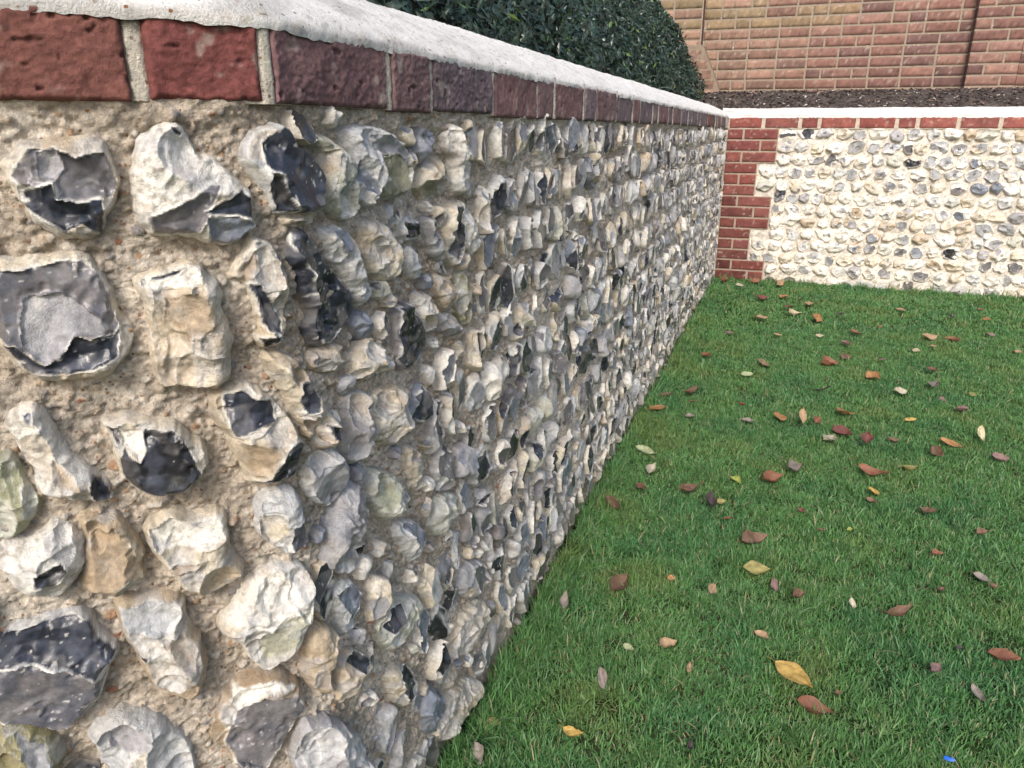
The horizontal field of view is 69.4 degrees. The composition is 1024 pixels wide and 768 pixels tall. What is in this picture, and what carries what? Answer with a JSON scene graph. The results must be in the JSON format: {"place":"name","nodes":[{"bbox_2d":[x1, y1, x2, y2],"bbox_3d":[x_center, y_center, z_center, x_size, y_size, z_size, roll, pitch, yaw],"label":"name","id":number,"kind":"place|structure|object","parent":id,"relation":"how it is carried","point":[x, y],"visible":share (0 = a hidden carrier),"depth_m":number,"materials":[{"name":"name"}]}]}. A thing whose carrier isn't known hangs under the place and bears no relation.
{"place":"outdoors","nodes":[
{"label":"outdoors","id":0,"kind":"place"},
{"bbox_2d":[431,274,1023,767],"bbox_3d":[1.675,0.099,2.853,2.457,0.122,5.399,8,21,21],"label":"grass","id":1,"kind":"structure","parent":0,"point":[967,474],"depth_m":1.98,"materials":[{"name":"green plant"}]},
{"bbox_2d":[0,0,728,767],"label":"flint wall","id":2,"kind":"structure","parent":1,"relation":"on","point":[338,338],"depth_m":0.82,"materials":[{"name":"stone"}]},
{"bbox_2d":[473,737,483,764],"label":"fallen leaf","id":3,"kind":"object","parent":1,"relation":"on","point":[477,748],"visible":1,"depth_m":1.31,"materials":[{"name":"beige plant"}]},
{"bbox_2d":[485,717,499,724],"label":"fallen leaf","id":4,"kind":"object","parent":1,"relation":"on","point":[491,719],"visible":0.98,"depth_m":1.40,"materials":[{"name":"plant"}]},
{"bbox_2d":[559,589,567,611],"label":"fallen leaf","id":5,"kind":"object","parent":1,"relation":"on","point":[563,599],"visible":1,"depth_m":1.74,"materials":[{"name":"grey plant"}]},
{"bbox_2d":[561,725,582,736],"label":"fallen leaf","id":6,"kind":"object","parent":1,"relation":"on","point":[572,731],"visible":1,"depth_m":1.37,"materials":[{"name":"yellow plant"}]},
{"bbox_2d":[597,665,606,688],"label":"fallen leaf","id":7,"kind":"object","parent":1,"relation":"on","point":[602,677],"visible":1,"depth_m":1.49,"materials":[{"name":"beige plant"}]},
{"bbox_2d":[605,494,619,508],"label":"fallen leaf","id":8,"kind":"object","parent":1,"relation":"on","point":[615,502],"visible":0.99,"depth_m":2.20,"materials":[{"name":"brown plant"}]},
{"bbox_2d":[606,573,627,593],"bbox_3d":[0.257,0.484,1.795,0.035,0.028,0.092,15,25,37],"label":"fallen leaf","id":9,"kind":"object","parent":1,"relation":"on","point":[615,585],"visible":1,"depth_m":1.81,"materials":[{"name":"brown plant"}]},
{"bbox_2d":[620,643,633,649],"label":"fallen leaf","id":10,"kind":"object","parent":1,"relation":"on","point":[627,646],"visible":1,"depth_m":1.60,"materials":[{"name":"beige plant"}]},
{"bbox_2d":[633,481,646,488],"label":"fallen leaf","id":11,"kind":"object","parent":1,"relation":"on","point":[640,485],"visible":1,"depth_m":2.29,"materials":[{"name":"brown plant"}]},
{"bbox_2d":[636,445,656,453],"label":"fallen leaf","id":12,"kind":"object","parent":1,"relation":"on","point":[645,449],"visible":1,"depth_m":2.56,"materials":[{"name":"plant"}]},
{"bbox_2d":[646,462,655,475],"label":"fallen leaf","id":13,"kind":"object","parent":1,"relation":"on","point":[650,468],"visible":1,"depth_m":2.42,"materials":[{"name":"beige plant"}]},
{"bbox_2d":[645,405,666,409],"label":"fallen leaf","id":14,"kind":"object","parent":1,"relation":"on","point":[656,406],"visible":1,"depth_m":2.92,"materials":[{"name":"orange plant"}]},
{"bbox_2d":[656,392,672,396],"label":"fallen leaf","id":15,"kind":"object","parent":1,"relation":"on","point":[664,394],"visible":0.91,"depth_m":3.08,"materials":[{"name":"brown plant"}]},
{"bbox_2d":[656,637,676,647],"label":"fallen leaf","id":16,"kind":"object","parent":1,"relation":"on","point":[665,642],"visible":1,"depth_m":1.60,"materials":[{"name":"beige plant"}]},
{"bbox_2d":[686,661,691,673],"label":"fallen leaf","id":17,"kind":"object","parent":1,"relation":"on","point":[689,668],"visible":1,"depth_m":1.53,"materials":[{"name":"brown plant"}]},
{"bbox_2d":[676,480,703,491],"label":"fallen leaf","id":18,"kind":"object","parent":1,"relation":"on","point":[688,487],"visible":1,"depth_m":2.28,"materials":[{"name":"brown plant"}]},
{"bbox_2d":[682,385,697,393],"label":"fallen leaf","id":19,"kind":"object","parent":1,"relation":"on","point":[691,390],"visible":1,"depth_m":3.11,"materials":[{"name":"brown plant"}]},
{"bbox_2d":[687,739,692,750],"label":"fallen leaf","id":20,"kind":"object","parent":1,"relation":"on","point":[690,745],"visible":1,"depth_m":1.33,"materials":[{"name":"purple plant"}]},
{"bbox_2d":[701,352,711,355],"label":"fallen leaf","id":21,"kind":"object","parent":1,"relation":"on","point":[706,354],"visible":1,"depth_m":3.61,"materials":[{"name":"orange plant"}]},
{"bbox_2d":[705,490,716,505],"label":"fallen leaf","id":22,"kind":"object","parent":1,"relation":"on","point":[711,499],"visible":1,"depth_m":2.17,"materials":[{"name":"plant"}]},
{"bbox_2d":[708,583,716,594],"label":"fallen leaf","id":23,"kind":"object","parent":1,"relation":"on","point":[712,588],"visible":1,"depth_m":1.79,"materials":[{"name":"beige plant"}]},
{"bbox_2d":[717,498,725,503],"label":"fallen leaf","id":24,"kind":"object","parent":1,"relation":"on","point":[720,501],"visible":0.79,"depth_m":2.20,"materials":[{"name":"yellow plant"}]},
{"bbox_2d":[720,276,728,281],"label":"fallen leaf","id":25,"kind":"object","parent":1,"relation":"on","point":[724,279],"visible":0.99,"depth_m":5.29,"materials":[{"name":"brown plant"}]},
{"bbox_2d":[730,475,740,482],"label":"fallen leaf","id":26,"kind":"object","parent":1,"relation":"on","point":[737,479],"visible":1,"depth_m":2.36,"materials":[{"name":"yellow plant"}]},
{"bbox_2d":[738,371,752,375],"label":"fallen leaf","id":27,"kind":"object","parent":1,"relation":"on","point":[745,373],"visible":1,"depth_m":3.33,"materials":[{"name":"beige plant"}]},
{"bbox_2d":[741,417,756,421],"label":"fallen leaf","id":28,"kind":"object","parent":1,"relation":"on","point":[748,419],"visible":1,"depth_m":2.82,"materials":[{"name":"grey plant"}]},
{"bbox_2d":[737,529,767,542],"bbox_3d":[0.649,0.417,2.003,0.097,0.031,0.044,0,19,0],"label":"fallen leaf","id":29,"kind":"object","parent":1,"relation":"on","point":[747,535],"visible":1,"depth_m":2.02,"materials":[{"name":"brown plant"}]},
{"bbox_2d":[736,560,769,574],"bbox_3d":[0.609,0.465,1.868,0.083,0.023,0.039,0,19,0],"label":"fallen leaf","id":30,"kind":"object","parent":1,"relation":"on","point":[754,567],"visible":1,"depth_m":1.87,"materials":[{"name":"yellow plant"}]},
{"bbox_2d":[750,278,760,282],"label":"fallen leaf","id":31,"kind":"object","parent":1,"relation":"on","point":[754,280],"visible":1,"depth_m":5.26,"materials":[{"name":"plant"}]},
{"bbox_2d":[753,314,767,318],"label":"fallen leaf","id":32,"kind":"object","parent":1,"relation":"on","point":[761,316],"visible":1,"depth_m":4.29,"materials":[{"name":"brown plant"}]},
{"bbox_2d":[753,629,768,638],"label":"fallen leaf","id":33,"kind":"object","parent":1,"relation":"on","point":[764,634],"visible":1,"depth_m":1.64,"materials":[{"name":"beige plant"}]},
{"bbox_2d":[754,295,767,299],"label":"fallen leaf","id":34,"kind":"object","parent":1,"relation":"on","point":[762,297],"visible":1,"depth_m":4.76,"materials":[{"name":"red plant"}]},
{"bbox_2d":[758,359,769,365],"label":"fallen leaf","id":35,"kind":"object","parent":1,"relation":"on","point":[763,362],"visible":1,"depth_m":3.50,"materials":[{"name":"beige plant"}]},
{"bbox_2d":[760,470,782,482],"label":"fallen leaf","id":36,"kind":"object","parent":1,"relation":"on","point":[770,476],"visible":1,"depth_m":2.34,"materials":[{"name":"plant"}]},
{"bbox_2d":[771,577,777,591],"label":"fallen leaf","id":37,"kind":"object","parent":1,"relation":"on","point":[774,583],"visible":1,"depth_m":1.78,"materials":[{"name":"pink plant"}]},
{"bbox_2d":[774,411,786,420],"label":"fallen leaf","id":38,"kind":"object","parent":1,"relation":"on","point":[781,417],"visible":1,"depth_m":2.84,"materials":[{"name":"orange plant"}]},
{"bbox_2d":[777,280,784,285],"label":"fallen leaf","id":39,"kind":"object","parent":1,"relation":"on","point":[780,282],"visible":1,"depth_m":5.17,"materials":[{"name":"plant"}]},
{"bbox_2d":[767,656,812,688],"bbox_3d":[0.570,0.590,1.520,0.102,0.012,0.050,13,23,32],"label":"fallen leaf","id":40,"kind":"object","parent":1,"relation":"on","point":[793,671],"visible":1,"depth_m":1.52,"materials":[{"name":"yellow plant"}]},
{"bbox_2d":[787,459,801,471],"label":"fallen leaf","id":41,"kind":"object","parent":1,"relation":"on","point":[794,466],"visible":1,"depth_m":2.42,"materials":[{"name":"grey plant"}]},
{"bbox_2d":[789,308,801,314],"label":"fallen leaf","id":42,"kind":"object","parent":1,"relation":"on","point":[792,311],"visible":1,"depth_m":4.39,"materials":[{"name":"beige plant"}]},
{"bbox_2d":[790,588,807,597],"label":"fallen leaf","id":43,"kind":"object","parent":1,"relation":"on","point":[798,593],"visible":1,"depth_m":1.77,"materials":[{"name":"brown plant"}]},
{"bbox_2d":[799,407,806,422],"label":"fallen leaf","id":44,"kind":"object","parent":1,"relation":"on","point":[802,414],"visible":1,"depth_m":2.77,"materials":[{"name":"beige plant"}]},
{"bbox_2d":[794,695,834,714],"bbox_3d":[0.580,0.625,1.430,0.075,0.026,0.038,0,19,0],"label":"fallen leaf","id":45,"kind":"object","parent":1,"relation":"on","point":[809,701],"visible":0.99,"depth_m":1.44,"materials":[{"name":"brown plant"}]},
{"bbox_2d":[813,416,821,422],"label":"fallen leaf","id":46,"kind":"object","parent":1,"relation":"on","point":[817,419],"visible":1,"depth_m":2.81,"materials":[{"name":"red plant"}]},
{"bbox_2d":[813,314,822,321],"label":"fallen leaf","id":47,"kind":"object","parent":1,"relation":"on","point":[817,317],"visible":1,"depth_m":4.28,"materials":[{"name":"orange plant"}]},
{"bbox_2d":[819,356,838,365],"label":"fallen leaf","id":48,"kind":"object","parent":1,"relation":"on","point":[827,361],"visible":1,"depth_m":3.48,"materials":[{"name":"brown plant"}]},
{"bbox_2d":[823,434,836,439],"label":"fallen leaf","id":49,"kind":"object","parent":1,"relation":"on","point":[829,437],"visible":1,"depth_m":2.66,"materials":[{"name":"beige plant"}]},
{"bbox_2d":[830,422,852,434],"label":"fallen leaf","id":50,"kind":"object","parent":1,"relation":"on","point":[841,429],"visible":1,"depth_m":2.71,"materials":[{"name":"red plant"}]},
{"bbox_2d":[835,407,854,413],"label":"fallen leaf","id":51,"kind":"object","parent":1,"relation":"on","point":[842,411],"visible":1,"depth_m":2.86,"materials":[{"name":"orange plant"}]},
{"bbox_2d":[841,340,850,344],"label":"fallen leaf","id":52,"kind":"object","parent":1,"relation":"on","point":[846,342],"visible":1,"depth_m":3.78,"materials":[{"name":"plant"}]},
{"bbox_2d":[841,353,851,358],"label":"fallen leaf","id":53,"kind":"object","parent":1,"relation":"on","point":[844,356],"visible":0.99,"depth_m":3.57,"materials":[{"name":"brown plant"}]},
{"bbox_2d":[849,597,855,608],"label":"fallen leaf","id":54,"kind":"object","parent":1,"relation":"on","point":[852,602],"visible":1,"depth_m":1.72,"materials":[{"name":"beige plant"}]},
{"bbox_2d":[850,329,860,333],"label":"fallen leaf","id":55,"kind":"object","parent":1,"relation":"on","point":[855,331],"visible":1,"depth_m":4.00,"materials":[{"name":"brown plant"}]},
{"bbox_2d":[861,430,874,444],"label":"fallen leaf","id":56,"kind":"object","parent":1,"relation":"on","point":[867,437],"visible":1,"depth_m":2.59,"materials":[{"name":"red plant"}]},
{"bbox_2d":[713,106,1023,297],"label":"flint wall","id":57,"kind":"structure","parent":1,"relation":"on","point":[903,198],"depth_m":5.00,"materials":[{"name":"stone"}]},
{"bbox_2d":[863,497,877,501],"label":"fallen leaf","id":58,"kind":"object","parent":1,"relation":"on","point":[870,499],"visible":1,"depth_m":2.22,"materials":[{"name":"plant"}]},
{"bbox_2d":[853,463,888,475],"bbox_3d":[1.155,0.278,2.385,0.109,0.028,0.037,16,25,38],"label":"fallen leaf","id":59,"kind":"object","parent":1,"relation":"on","point":[868,470],"visible":0.98,"depth_m":2.39,"materials":[{"name":"plant"}]},
{"bbox_2d":[866,370,879,378],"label":"fallen leaf","id":60,"kind":"object","parent":1,"relation":"on","point":[872,374],"visible":1,"depth_m":3.31,"materials":[{"name":"orange plant"}]},
{"bbox_2d":[869,486,879,494],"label":"fallen leaf","id":61,"kind":"object","parent":1,"relation":"on","point":[874,491],"visible":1,"depth_m":2.27,"materials":[{"name":"yellow plant"}]},
{"bbox_2d":[886,437,899,441],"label":"fallen leaf","id":62,"kind":"object","parent":1,"relation":"on","point":[893,439],"visible":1,"depth_m":2.64,"materials":[{"name":"brown plant"}]},
{"bbox_2d":[881,604,912,615],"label":"fallen leaf","id":63,"kind":"object","parent":1,"relation":"on","point":[900,610],"visible":1,"depth_m":1.71,"materials":[{"name":"brown plant"}]},
{"bbox_2d":[893,387,906,393],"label":"fallen leaf","id":64,"kind":"object","parent":1,"relation":"on","point":[901,390],"visible":1,"depth_m":3.11,"materials":[{"name":"beige plant"}]},
{"bbox_2d":[898,465,917,470],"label":"fallen leaf","id":65,"kind":"object","parent":1,"relation":"on","point":[908,467],"visible":1,"depth_m":2.43,"materials":[{"name":"yellow plant"}]},
{"bbox_2d":[903,417,915,420],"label":"fallen leaf","id":66,"kind":"object","parent":1,"relation":"on","point":[910,419],"visible":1,"depth_m":2.81,"materials":[{"name":"yellow plant"}]},
{"bbox_2d":[917,506,937,512],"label":"fallen leaf","id":67,"kind":"object","parent":1,"relation":"on","point":[928,509],"visible":1,"depth_m":2.15,"materials":[{"name":"brown plant"}]},
{"bbox_2d":[920,333,937,339],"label":"fallen leaf","id":68,"kind":"object","parent":1,"relation":"on","point":[930,336],"visible":1,"depth_m":3.90,"materials":[{"name":"beige plant"}]},
{"bbox_2d":[926,366,938,370],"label":"fallen leaf","id":69,"kind":"object","parent":1,"relation":"on","point":[932,368],"visible":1,"depth_m":3.39,"materials":[{"name":"brown plant"}]},
{"bbox_2d":[927,380,938,387],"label":"fallen leaf","id":70,"kind":"object","parent":1,"relation":"on","point":[935,383],"visible":1,"depth_m":3.19,"materials":[{"name":"grey plant"}]},
{"bbox_2d":[928,662,940,671],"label":"fallen leaf","id":71,"kind":"object","parent":1,"relation":"on","point":[935,667],"visible":1,"depth_m":1.53,"materials":[{"name":"pink plant"}]},
{"bbox_2d":[929,549,942,554],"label":"fallen leaf","id":72,"kind":"object","parent":1,"relation":"on","point":[936,552],"visible":1,"depth_m":1.95,"materials":[{"name":"plant"}]},
{"bbox_2d":[931,446,944,455],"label":"fallen leaf","id":73,"kind":"object","parent":1,"relation":"on","point":[936,451],"visible":1,"depth_m":2.53,"materials":[{"name":"brown plant"}]},
{"bbox_2d":[943,756,954,761],"bbox_3d":[0.772,0.661,1.305,0.016,0.008,0.008,15,24,36],"label":"plastic scrap","id":74,"kind":"object","parent":1,"relation":"on","point":[947,758],"visible":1,"depth_m":1.30,"materials":[{"name":"blue plastic"}]},
{"bbox_2d":[938,437,964,447],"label":"fallen leaf","id":75,"kind":"object","parent":1,"relation":"on","point":[950,442],"visible":1,"depth_m":2.61,"materials":[{"name":"orange plant"}]},
{"bbox_2d":[945,336,960,340],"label":"fallen leaf","id":76,"kind":"object","parent":1,"relation":"on","point":[951,338],"visible":0.98,"depth_m":3.87,"materials":[{"name":"brown plant"}]},
{"bbox_2d":[955,405,967,410],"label":"fallen leaf","id":77,"kind":"object","parent":1,"relation":"on","point":[962,408],"visible":1,"depth_m":2.91,"materials":[{"name":"plant"}]},
{"bbox_2d":[969,678,985,701],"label":"fallen leaf","id":78,"kind":"object","parent":1,"relation":"on","point":[977,691],"visible":1,"depth_m":1.47,"materials":[{"name":"grey plant"}]},
{"bbox_2d":[971,571,990,581],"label":"fallen leaf","id":79,"kind":"object","parent":1,"relation":"on","point":[981,576],"visible":1,"depth_m":1.84,"materials":[{"name":"grey plant"}]},
{"bbox_2d":[978,425,984,440],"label":"fallen leaf","id":80,"kind":"object","parent":1,"relation":"on","point":[981,432],"visible":1,"depth_m":2.64,"materials":[{"name":"beige plant"}]},
{"bbox_2d":[974,527,988,533],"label":"fallen leaf","id":81,"kind":"object","parent":1,"relation":"on","point":[980,530],"visible":1,"depth_m":2.05,"materials":[{"name":"brown plant"}]},
{"bbox_2d":[987,582,998,587],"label":"fallen leaf","id":82,"kind":"object","parent":1,"relation":"on","point":[992,584],"visible":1,"depth_m":1.80,"materials":[{"name":"plant"}]},
{"bbox_2d":[990,452,1009,460],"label":"fallen leaf","id":83,"kind":"object","parent":1,"relation":"on","point":[999,456],"visible":1,"depth_m":2.49,"materials":[{"name":"pink plant"}]},
{"bbox_2d":[984,648,1020,660],"bbox_3d":[1.036,0.575,1.572,0.069,0.013,0.037,0,19,0],"label":"fallen leaf","id":84,"kind":"object","parent":1,"relation":"on","point":[1003,654],"visible":1,"depth_m":1.57,"materials":[{"name":"brown plant"}]},
{"bbox_2d":[685,87,1023,110],"bbox_3d":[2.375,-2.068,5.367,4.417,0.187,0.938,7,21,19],"label":"bark mulch","id":85,"kind":"object","parent":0,"point":[827,92],"visible":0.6,"depth_m":5.36,"materials":[{"name":"wood"}]},
{"bbox_2d":[366,0,707,100],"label":"clipped hedge","id":86,"kind":"object","parent":85,"relation":"on","point":[630,39],"visible":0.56,"depth_m":3.05,"materials":[{"name":"green plant"}]},
{"bbox_2d":[632,75,674,90],"bbox_3d":[0.633,-1.354,3.496,0.255,0.178,0.478,5,20,14],"label":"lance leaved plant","id":87,"kind":"object","parent":85,"relation":"on","point":[637,79],"visible":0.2,"depth_m":3.48,"materials":[{"name":"green plant"}]},
{"bbox_2d":[659,0,1023,92],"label":"brick wall","id":88,"kind":"structure","parent":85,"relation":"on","point":[767,45],"depth_m":5.65,"materials":[{"name":"brown brick"}]}
]}

